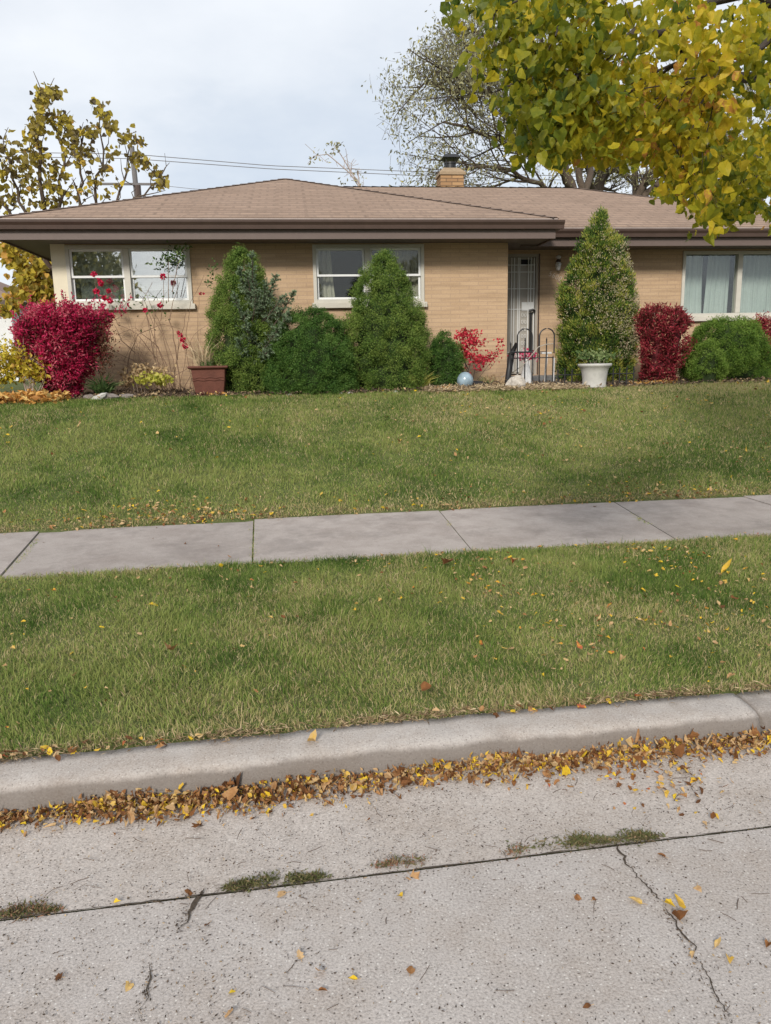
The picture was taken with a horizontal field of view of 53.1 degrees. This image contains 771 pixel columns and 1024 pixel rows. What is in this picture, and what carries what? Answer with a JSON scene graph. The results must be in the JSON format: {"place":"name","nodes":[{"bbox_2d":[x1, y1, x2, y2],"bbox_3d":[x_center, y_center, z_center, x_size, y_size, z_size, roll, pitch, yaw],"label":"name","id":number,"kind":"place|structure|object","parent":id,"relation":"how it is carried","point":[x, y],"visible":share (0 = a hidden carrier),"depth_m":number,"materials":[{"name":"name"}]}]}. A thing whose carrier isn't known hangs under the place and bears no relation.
{"place":"outdoors","nodes":[
{"label":"outdoors","id":0,"kind":"place"},
{"bbox_2d":[175,332,227,365],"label":"dried grass","id":1,"kind":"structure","parent":0,"point":[204,356],"depth_m":11.24,"materials":[{"name":"plant"}]},
{"bbox_2d":[0,828,770,1023],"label":"road","id":2,"kind":"structure","parent":0,"point":[621,992],"depth_m":2.13,"materials":[{"name":"concrete"}]},
{"bbox_2d":[55,972,62,979],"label":"fallen leaf","id":3,"kind":"object","parent":2,"relation":"on","point":[58,975],"visible":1,"depth_m":2.06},
{"bbox_2d":[125,980,133,990],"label":"fallen leaf","id":4,"kind":"object","parent":2,"relation":"on","point":[129,986],"visible":1,"depth_m":2.02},
{"bbox_2d":[137,967,151,1018],"bbox_3d":[-0.620,1.243,2.001,0.021,0.001,0.195,-2,11,-6],"label":"road crack","id":5,"kind":"object","parent":2,"relation":"on","point":[147,987],"visible":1,"depth_m":2.02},
{"bbox_2d":[179,890,203,928],"bbox_3d":[-0.578,1.183,2.297,0.020,0.001,0.184,0,11,7],"label":"road crack","id":6,"kind":"object","parent":2,"relation":"on","point":[193,904],"visible":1,"depth_m":2.32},
{"bbox_2d":[224,1008,232,1017],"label":"fallen leaf","id":7,"kind":"object","parent":2,"relation":"on","point":[228,1012],"visible":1,"depth_m":1.92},
{"bbox_2d":[277,891,291,897],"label":"fallen leaf","id":8,"kind":"object","parent":2,"relation":"on","point":[281,893],"visible":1,"depth_m":2.36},
{"bbox_2d":[297,949,303,960],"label":"fallen leaf","id":9,"kind":"object","parent":2,"relation":"on","point":[300,955],"visible":1,"depth_m":2.10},
{"bbox_2d":[0,749,770,1023],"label":"road debris","id":10,"kind":"object","parent":2,"relation":"on","point":[144,991],"visible":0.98,"depth_m":2.38,"materials":[{"name":"plant"}]},
{"bbox_2d":[0,826,770,919],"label":"road joint","id":11,"kind":"object","parent":2,"relation":"on","point":[364,875],"visible":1,"depth_m":2.44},
{"bbox_2d":[406,966,414,975],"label":"fallen leaf","id":12,"kind":"object","parent":2,"relation":"on","point":[410,969],"visible":1,"depth_m":2.05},
{"bbox_2d":[406,869,419,879],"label":"fallen leaf","id":13,"kind":"object","parent":2,"relation":"on","point":[415,875],"visible":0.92,"depth_m":2.43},
{"bbox_2d":[574,894,581,900],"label":"fallen leaf","id":14,"kind":"object","parent":2,"relation":"on","point":[577,897],"visible":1,"depth_m":2.31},
{"bbox_2d":[582,1003,593,1007],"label":"fallen leaf","id":15,"kind":"object","parent":2,"relation":"on","point":[587,1005],"visible":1,"depth_m":1.93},
{"bbox_2d":[615,843,660,899],"bbox_3d":[0.785,1.131,2.429,0.027,0.001,0.303,-3,11,-11],"label":"road crack","id":16,"kind":"object","parent":2,"relation":"on","point":[620,852],"visible":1,"depth_m":2.46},
{"bbox_2d":[629,896,647,904],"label":"fallen leaf","id":17,"kind":"object","parent":2,"relation":"on","point":[637,900],"visible":1,"depth_m":2.29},
{"bbox_2d":[662,899,674,906],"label":"fallen leaf","id":18,"kind":"object","parent":2,"relation":"on","point":[669,901],"visible":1,"depth_m":2.27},
{"bbox_2d":[672,910,687,923],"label":"fallen leaf","id":19,"kind":"object","parent":2,"relation":"on","point":[679,914],"visible":1,"depth_m":2.22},
{"bbox_2d":[674,893,685,908],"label":"fallen leaf","id":20,"kind":"object","parent":2,"relation":"on","point":[680,901],"visible":0.91,"depth_m":2.26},
{"bbox_2d":[665,908,729,1014],"bbox_3d":[0.842,1.200,2.079,0.030,0.001,0.419,-2,11,-3],"label":"road crack","id":21,"kind":"object","parent":2,"relation":"on","point":[681,932],"visible":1,"depth_m":2.10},
{"bbox_2d":[694,884,701,891],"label":"fallen leaf","id":22,"kind":"object","parent":2,"relation":"on","point":[698,887],"visible":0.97,"depth_m":2.35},
{"bbox_2d":[713,936,720,948],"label":"fallen leaf","id":23,"kind":"object","parent":2,"relation":"on","point":[717,942],"visible":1,"depth_m":2.12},
{"bbox_2d":[726,954,733,962],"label":"fallen leaf","id":24,"kind":"object","parent":2,"relation":"on","point":[730,959],"visible":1,"depth_m":2.06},
{"bbox_2d":[765,938,770,947],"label":"fallen leaf","id":25,"kind":"object","parent":2,"relation":"on","point":[767,943],"visible":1,"depth_m":2.12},
{"bbox_2d":[0,380,770,920],"bbox_3d":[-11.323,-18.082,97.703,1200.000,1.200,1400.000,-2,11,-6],"label":"ground","id":26,"kind":"structure","parent":0,"point":[56,498],"depth_m":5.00,"materials":[{"name":"plant"}]},
{"bbox_2d":[0,282,30,380],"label":"neighbour house","id":27,"kind":"structure","parent":26,"relation":"on","point":[4,328],"depth_m":24.58,"materials":[{"name":"white"}]},
{"bbox_2d":[0,71,169,318],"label":"ochre leaf tree","id":28,"kind":"object","parent":26,"relation":"on","point":[32,276],"visible":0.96,"depth_m":15.69,"materials":[{"name":"yellow plant"}]},
{"bbox_2d":[102,146,156,196],"bbox_3d":[-12.561,-12.467,39.076,3.200,11.356,0.530,-2,11,-6],"label":"utility pole","id":29,"kind":"object","parent":26,"relation":"on","point":[137,185],"visible":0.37,"depth_m":38.20,"materials":[{"name":"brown wood"}]},
{"bbox_2d":[3,156,619,181],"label":"power line","id":30,"kind":"object","parent":29,"relation":"attached to","point":[282,169],"visible":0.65,"depth_m":40.01,"materials":[{"name":"black metal"}]},
{"bbox_2d":[4,152,640,178],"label":"power line","id":31,"kind":"object","parent":29,"relation":"attached to","point":[296,166],"visible":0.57,"depth_m":40.10,"materials":[{"name":"black metal"}]},
{"bbox_2d":[164,642,177,649],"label":"fallen leaf","id":32,"kind":"object","parent":26,"relation":"on","point":[169,647],"visible":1,"depth_m":3.85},
{"bbox_2d":[305,141,366,185],"bbox_3d":[-1.151,-6.177,19.194,1.497,5.704,0.564,-2,11,-6],"label":"sapling","id":33,"kind":"object","parent":26,"relation":"on","point":[355,179],"visible":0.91,"depth_m":18.73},
{"bbox_2d":[0,693,760,814],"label":"kerb","id":34,"kind":"structure","parent":26,"relation":"on","point":[26,784],"depth_m":3.06,"materials":[{"name":"concrete"}]},
{"bbox_2d":[307,729,316,741],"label":"fallen leaf","id":35,"kind":"object","parent":34,"relation":"on","point":[313,735],"visible":1,"depth_m":3.07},
{"bbox_2d":[0,693,657,760],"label":"kerb top leaf litter","id":36,"kind":"object","parent":34,"relation":"on","point":[161,744],"visible":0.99,"depth_m":3.03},
{"bbox_2d":[0,678,770,763],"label":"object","id":37,"kind":"object","parent":34,"relation":"on","point":[434,713],"visible":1,"depth_m":3.25,"materials":[{"name":"green plant"}]},
{"bbox_2d":[0,378,769,403],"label":"garden bed","id":38,"kind":"object","parent":26,"relation":"on","point":[418,390],"visible":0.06,"depth_m":11.47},
{"bbox_2d":[0,333,53,390],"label":"yellow shrub","id":39,"kind":"object","parent":38,"relation":"on","point":[14,364],"visible":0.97,"depth_m":10.55,"materials":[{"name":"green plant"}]},
{"bbox_2d":[0,388,70,404],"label":"orange leaf litter","id":40,"kind":"object","parent":38,"relation":"on","point":[34,395],"visible":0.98,"depth_m":10.30,"materials":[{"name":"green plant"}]},
{"bbox_2d":[0,289,132,397],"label":"burning bush","id":41,"kind":"object","parent":38,"relation":"on","point":[65,340],"visible":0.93,"depth_m":10.64,"materials":[{"name":"red plant"}]},
{"bbox_2d":[83,394,95,397],"bbox_3d":[-4.165,-1.624,10.884,0.198,0.088,0.159,-2,11,-6],"label":"garden stone","id":42,"kind":"object","parent":38,"relation":"on","point":[88,396],"visible":0.52,"depth_m":10.82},
{"bbox_2d":[92,393,106,399],"bbox_3d":[-3.997,-1.585,10.710,0.266,0.143,0.104,-2,11,-6],"label":"garden stone","id":43,"kind":"object","parent":38,"relation":"on","point":[101,395],"visible":0.62,"depth_m":10.68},
{"bbox_2d":[81,372,126,394],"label":"iris clump","id":44,"kind":"object","parent":38,"relation":"on","point":[102,386],"visible":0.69,"depth_m":10.97,"materials":[{"name":"green plant"}]},
{"bbox_2d":[103,393,118,398],"bbox_3d":[-3.885,-1.618,10.832,0.316,0.101,0.214,-2,11,-6],"label":"garden stone","id":45,"kind":"object","parent":38,"relation":"on","point":[111,395],"visible":0.48,"depth_m":10.76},
{"bbox_2d":[119,394,134,397],"bbox_3d":[-3.670,-1.637,10.943,0.232,0.086,0.170,-2,11,-6],"label":"garden stone","id":46,"kind":"object","parent":38,"relation":"on","point":[128,395],"visible":0.59,"depth_m":10.88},
{"bbox_2d":[115,363,176,392],"bbox_3d":[-3.549,-1.988,11.457,0.912,0.500,0.604,-2,11,-6],"label":"dried hydrangea","id":47,"kind":"object","parent":38,"relation":"on","point":[135,370],"visible":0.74,"depth_m":11.40,"materials":[{"name":"beige plant"}]},
{"bbox_2d":[131,370,173,387],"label":"hydrangea","id":48,"kind":"object","parent":38,"relation":"on","point":[159,378],"visible":1,"depth_m":11.21,"materials":[{"name":"yellow plant"}]},
{"bbox_2d":[90,240,218,391],"bbox_3d":[-3.619,-2.958,11.783,2.214,2.272,0.627,-2,11,-6],"label":"rose bush","id":49,"kind":"object","parent":38,"relation":"on","point":[111,301],"visible":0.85,"depth_m":11.78,"materials":[{"name":"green plant"}]},
{"bbox_2d":[187,365,228,394],"bbox_3d":[-2.582,-1.936,11.371,0.574,0.434,0.574,-2,11,-6],"label":"terracotta planter","id":50,"kind":"object","parent":38,"relation":"on","point":[210,379],"visible":0.89,"depth_m":11.14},
{"bbox_2d":[196,359,214,365],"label":"green sprouts","id":51,"kind":"object","parent":50,"relation":"in","point":[207,363],"visible":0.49,"depth_m":11.22,"materials":[{"name":"green plant"}]},
{"bbox_2d":[201,242,296,393],"bbox_3d":[-2.023,-2.842,11.474,1.465,2.263,1.301,-2,11,-6],"label":"dwarf spruce","id":52,"kind":"object","parent":38,"relation":"on","point":[242,317],"visible":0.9,"depth_m":11.22,"materials":[{"name":"green plant"}]},
{"bbox_2d":[259,303,359,394],"bbox_3d":[-1.132,-2.392,11.450,1.553,1.384,1.190,-2,11,-6],"label":"yew shrub","id":53,"kind":"object","parent":38,"relation":"on","point":[312,359],"visible":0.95,"depth_m":11.18,"materials":[{"name":"green plant"}]},
{"bbox_2d":[337,248,433,392],"bbox_3d":[-0.003,-2.878,11.725,1.547,2.170,1.347,-2,11,-6],"label":"dwarf spruce","id":54,"kind":"object","parent":38,"relation":"on","point":[386,346],"visible":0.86,"depth_m":11.46,"materials":[{"name":"green plant"}]},
{"bbox_2d":[5,376,770,397],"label":"bed debris","id":55,"kind":"object","parent":38,"relation":"on","point":[193,392],"visible":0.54,"depth_m":11.62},
{"bbox_2d":[406,369,440,388],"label":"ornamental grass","id":56,"kind":"object","parent":38,"relation":"on","point":[427,382],"depth_m":11.73,"materials":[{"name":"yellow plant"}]},
{"bbox_2d":[207,379,676,394],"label":"red leaf litter","id":57,"kind":"object","parent":38,"relation":"on","point":[648,381],"visible":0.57,"depth_m":11.97,"materials":[{"name":"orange plant"}]},
{"bbox_2d":[425,329,467,385],"bbox_3d":[0.945,-2.365,12.065,0.748,0.978,0.636,-2,11,-6],"label":"yew shrub","id":58,"kind":"object","parent":38,"relation":"on","point":[446,363],"visible":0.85,"depth_m":11.92,"materials":[{"name":"green plant"}]},
{"bbox_2d":[457,372,472,385],"bbox_3d":[1.219,-2.009,11.799,0.249,0.270,0.249,-2,11,-6],"label":"garden ball","id":59,"kind":"object","parent":38,"relation":"on","point":[464,378],"visible":0.64,"depth_m":11.70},
{"bbox_2d":[473,381,485,386],"bbox_3d":[1.396,-1.991,12.028,0.384,0.110,0.312,-2,11,-6],"label":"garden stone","id":60,"kind":"object","parent":38,"relation":"on","point":[478,382],"visible":0.33,"depth_m":11.92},
{"bbox_2d":[453,327,507,380],"bbox_3d":[1.492,-2.451,12.169,0.901,0.945,0.411,-2,11,-6],"label":"scarlet maple","id":61,"kind":"object","parent":38,"relation":"on","point":[473,342],"visible":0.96,"depth_m":12.10,"materials":[{"name":"red plant"}]},
{"bbox_2d":[480,374,505,383],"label":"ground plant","id":62,"kind":"object","parent":38,"relation":"on","point":[490,380],"visible":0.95,"depth_m":11.83,"materials":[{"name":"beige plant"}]},
{"bbox_2d":[421,380,588,392],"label":"straw litter","id":63,"kind":"object","parent":38,"relation":"on","point":[546,385],"visible":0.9,"depth_m":11.39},
{"bbox_2d":[504,342,516,383],"bbox_3d":[1.940,-2.272,11.934,0.213,0.686,0.100,-2,11,-6],"label":"furled umbrella","id":64,"kind":"object","parent":38,"relation":"on","point":[507,375],"visible":0.74,"depth_m":11.89,"materials":[{"name":"black fabric"}]},
{"bbox_2d":[505,374,525,389],"bbox_3d":[1.948,-1.904,11.504,0.341,0.320,0.241,-2,11,-6],"label":"garden stone","id":65,"kind":"object","parent":38,"relation":"on","point":[518,380],"visible":0.54,"depth_m":11.41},
{"bbox_2d":[521,359,530,382],"bbox_3d":[2.244,-2.230,12.286,0.230,0.430,0.230,-2,11,-6],"label":"white pedestal","id":66,"kind":"object","parent":38,"relation":"on","point":[527,373],"visible":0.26,"depth_m":12.22,"materials":[{"name":"stone"}]},
{"bbox_2d":[514,348,538,362],"bbox_3d":[2.229,-2.488,12.246,0.424,0.269,0.278,-2,11,-6],"label":"flower bunch","id":67,"kind":"object","parent":66,"relation":"on","point":[529,355],"visible":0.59,"depth_m":12.21,"materials":[{"name":"pink plant"}]},
{"bbox_2d":[510,328,554,383],"bbox_3d":[2.253,-2.351,11.853,0.710,0.923,0.028,-2,11,-6],"label":"iron fence","id":68,"kind":"object","parent":38,"relation":"on","point":[525,352],"visible":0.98,"depth_m":11.83,"materials":[{"name":"metal"}]},
{"bbox_2d":[502,343,552,376],"bbox_3d":[2.117,-2.358,12.037,0.907,0.518,0.419,7,14,35],"label":"garden hose","id":69,"kind":"object","parent":68,"relation":"hanging from","point":[531,355],"visible":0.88,"depth_m":11.77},
{"bbox_2d":[578,363,611,387],"bbox_3d":[3.200,-2.087,11.809,0.510,0.367,0.510,-2,11,-6],"label":"white urn","id":70,"kind":"object","parent":38,"relation":"on","point":[594,375],"visible":0.82,"depth_m":11.65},
{"bbox_2d":[572,346,625,363],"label":"potted flowers","id":71,"kind":"object","parent":70,"relation":"in","point":[592,354],"visible":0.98,"depth_m":11.71,"materials":[{"name":"green plant"}]},
{"bbox_2d":[557,367,634,384],"bbox_3d":[3.244,-2.074,11.889,1.242,0.323,0.024,-2,11,-6],"label":"iron edging","id":72,"kind":"object","parent":38,"relation":"on","point":[572,374],"visible":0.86,"depth_m":11.90,"materials":[{"name":"black paint"}]},
{"bbox_2d":[553,204,640,382],"bbox_3d":[3.458,-3.473,12.482,1.400,2.874,1.318,3,12,21],"label":"arborvitae","id":73,"kind":"object","parent":38,"relation":"on","point":[601,309],"visible":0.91,"depth_m":12.21,"materials":[{"name":"green plant"}]},
{"bbox_2d":[632,301,697,382],"bbox_3d":[4.440,-2.673,12.263,1.010,1.361,0.907,3,12,22],"label":"burning bush","id":74,"kind":"object","parent":38,"relation":"on","point":[659,336],"visible":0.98,"depth_m":12.10,"materials":[{"name":"red plant"}]},
{"bbox_2d":[685,337,729,382],"bbox_3d":[5.093,-2.361,12.156,0.739,0.792,0.544,-2,11,-6],"label":"round shrub","id":75,"kind":"object","parent":38,"relation":"on","point":[709,363],"visible":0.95,"depth_m":12.06,"materials":[{"name":"green plant"}]},
{"bbox_2d":[675,314,770,380],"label":"round shrub","id":76,"kind":"object","parent":38,"relation":"on","point":[746,347],"visible":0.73,"depth_m":12.47,"materials":[{"name":"green plant"}]},
{"bbox_2d":[751,310,770,375],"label":"burning bush","id":77,"kind":"object","parent":38,"relation":"on","point":[766,323],"visible":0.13,"depth_m":12.87,"materials":[{"name":"red plant"}]},
{"bbox_2d":[0,154,770,391],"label":"brick house","id":78,"kind":"structure","parent":26,"relation":"on","point":[492,262],"depth_m":12.47,"materials":[{"name":"beige brick"}]},
{"bbox_2d":[64,245,195,310],"bbox_3d":[-3.966,-3.644,12.030,1.934,0.965,0.300,-2,11,-6],"label":"window","id":79,"kind":"structure","parent":78,"relation":"in","point":[113,265],"depth_m":12.05,"materials":[{"name":"glass"}]},
{"bbox_2d":[312,244,426,308],"bbox_3d":[-0.268,-3.791,12.443,1.856,0.977,0.323,-2,11,-6],"label":"window","id":80,"kind":"structure","parent":78,"relation":"in","point":[411,256],"depth_m":12.37,"materials":[{"name":"paint"}]},
{"bbox_2d":[507,254,539,374],"bbox_3d":[2.322,-3.472,13.610,0.789,2.075,0.140,-2,11,-6],"label":"door","id":81,"kind":"structure","parent":78,"relation":"in","point":[523,298],"depth_m":13.61,"materials":[{"name":"beige paint"}]},
{"bbox_2d":[680,251,770,320],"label":"window","id":82,"kind":"structure","parent":78,"relation":"in","point":[752,269],"depth_m":14.08,"materials":[{"name":"glass"}]},
{"bbox_2d":[0,378,770,531],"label":"lawn grass","id":83,"kind":"structure","parent":26,"relation":"on","point":[74,405],"depth_m":8.65,"materials":[{"name":"plant"}]},
{"bbox_2d":[0,735,770,919],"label":"gutter pan","id":84,"kind":"object","parent":26,"relation":"on","point":[576,806],"visible":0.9,"depth_m":2.69,"materials":[{"name":"concrete"}]},
{"bbox_2d":[0,896,66,923],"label":"weed clump","id":85,"kind":"object","parent":84,"relation":"on","point":[37,908],"visible":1,"depth_m":2.30,"materials":[{"name":"green plant"}]},
{"bbox_2d":[185,888,191,899],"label":"fallen leaf","id":86,"kind":"object","parent":84,"relation":"on","point":[188,891],"visible":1,"depth_m":2.37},
{"bbox_2d":[215,862,331,893],"bbox_3d":[-0.350,1.143,2.414,0.369,0.038,0.118,-2,11,-6],"label":"weed clump","id":87,"kind":"object","parent":84,"relation":"on","point":[240,884],"visible":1,"depth_m":2.41,"materials":[{"name":"green plant"}]},
{"bbox_2d":[365,853,431,868],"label":"weed clump","id":88,"kind":"object","parent":84,"relation":"on","point":[388,863],"visible":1,"depth_m":2.49,"materials":[{"name":"green plant"}]},
{"bbox_2d":[498,840,529,859],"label":"weed clump","id":89,"kind":"object","parent":84,"relation":"on","point":[513,849],"visible":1,"depth_m":2.54,"materials":[{"name":"green plant"}]},
{"bbox_2d":[418,748,733,825],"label":"spilled leaf litter","id":90,"kind":"object","parent":84,"relation":"on","point":[666,792],"visible":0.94,"depth_m":2.94,"materials":[{"name":"plant"}]},
{"bbox_2d":[521,826,667,850],"bbox_3d":[0.701,1.090,2.579,0.519,0.038,0.123,-2,11,-6],"label":"weed clump","id":91,"kind":"object","parent":84,"relation":"on","point":[582,840],"visible":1,"depth_m":2.58,"materials":[{"name":"green plant"}]},
{"bbox_2d":[0,378,770,530],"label":"lawn leaf litter","id":92,"kind":"object","parent":26,"relation":"on","point":[210,513],"visible":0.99,"depth_m":7.29,"materials":[{"name":"plant"}]},
{"bbox_2d":[0,723,770,836],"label":"gutter leaf litter","id":93,"kind":"object","parent":26,"relation":"on","point":[107,802],"visible":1,"depth_m":2.94,"materials":[{"name":"plant"}]},
{"bbox_2d":[2,532,770,730],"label":"terrace leaf litter","id":94,"kind":"object","parent":26,"relation":"on","point":[599,617],"visible":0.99,"depth_m":4.55,"materials":[{"name":"plant"}]},
{"bbox_2d":[417,681,430,690],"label":"fallen leaf","id":95,"kind":"object","parent":26,"relation":"on","point":[424,685],"visible":1,"depth_m":3.37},
{"bbox_2d":[441,558,452,563],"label":"fallen leaf","id":96,"kind":"object","parent":26,"relation":"on","point":[445,560],"visible":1,"depth_m":5.18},
{"bbox_2d":[361,0,661,189],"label":"locust tree","id":97,"kind":"object","parent":26,"relation":"on","point":[467,82],"visible":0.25,"depth_m":23.48,"materials":[{"name":"grey plant"}]},
{"bbox_2d":[440,0,770,245],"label":"linden tree","id":98,"kind":"object","parent":26,"relation":"on","point":[602,114],"visible":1,"depth_m":2.56,"materials":[{"name":"yellow plant"}]},
{"bbox_2d":[558,40,689,193],"bbox_3d":[9.475,-11.957,29.464,7.690,12.851,4.310,-7,13,-29],"label":"bare tree","id":99,"kind":"object","parent":26,"relation":"on","point":[598,183],"visible":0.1,"depth_m":29.66,"materials":[{"name":"grey plant"}]},
{"bbox_2d":[606,50,748,195],"bbox_3d":[11.492,-12.181,31.019,5.677,12.612,3.777,3,12,22],"label":"bare tree","id":100,"kind":"object","parent":26,"relation":"on","point":[643,189],"visible":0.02,"depth_m":30.36,"materials":[{"name":"grey plant"}]},
{"bbox_2d":[653,64,770,200],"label":"bare tree","id":101,"kind":"object","parent":26,"relation":"on","point":[741,130],"depth_m":32.34,"materials":[{"name":"grey plant"}]},
{"bbox_2d":[721,559,731,572],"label":"fallen leaf","id":102,"kind":"object","parent":26,"relation":"on","point":[726,565],"visible":1,"depth_m":4.82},
{"bbox_2d":[732,83,770,200],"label":"bare tree","id":103,"kind":"object","parent":26,"relation":"on","point":[746,85],"visible":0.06,"depth_m":32.07,"materials":[{"name":"grey plant"}]},
{"bbox_2d":[736,689,770,735],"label":"kerb","id":104,"kind":"structure","parent":26,"relation":"on","point":[759,704],"depth_m":3.37,"materials":[{"name":"concrete"}]},
{"bbox_2d":[0,495,770,578],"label":"sidewalk","id":105,"kind":"structure","parent":0,"point":[311,537],"depth_m":6.20,"materials":[{"name":"concrete"}]},
{"bbox_2d":[12,513,652,567],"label":"joint grass","id":106,"kind":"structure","parent":105,"relation":"on","point":[260,542],"depth_m":6.05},
{"bbox_2d":[0,485,770,534],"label":"lawn edge thatch","id":107,"kind":"object","parent":105,"relation":"on","point":[404,507],"visible":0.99,"depth_m":7.03,"materials":[{"name":"brown plant"}]},
{"bbox_2d":[3,533,770,577],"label":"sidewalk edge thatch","id":108,"kind":"object","parent":105,"relation":"on","point":[398,553],"visible":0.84,"depth_m":5.55,"materials":[{"name":"brown plant"}]},
{"bbox_2d":[0,0,770,286],"label":"sky","id":109,"kind":"structure","parent":0,"point":[251,82],"materials":[{"name":"white"}]},
{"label":"path","id":110,"kind":"structure","parent":0,"visible":0},
{"bbox_2d":[541,352,551,380],"bbox_3d":[2.603,-2.332,12.512,0.160,0.516,0.080,-2,11,-6],"label":"white post","id":111,"kind":"object","parent":110,"relation":"on","point":[545,360],"visible":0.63,"depth_m":12.45,"materials":[{"name":"plastic"}]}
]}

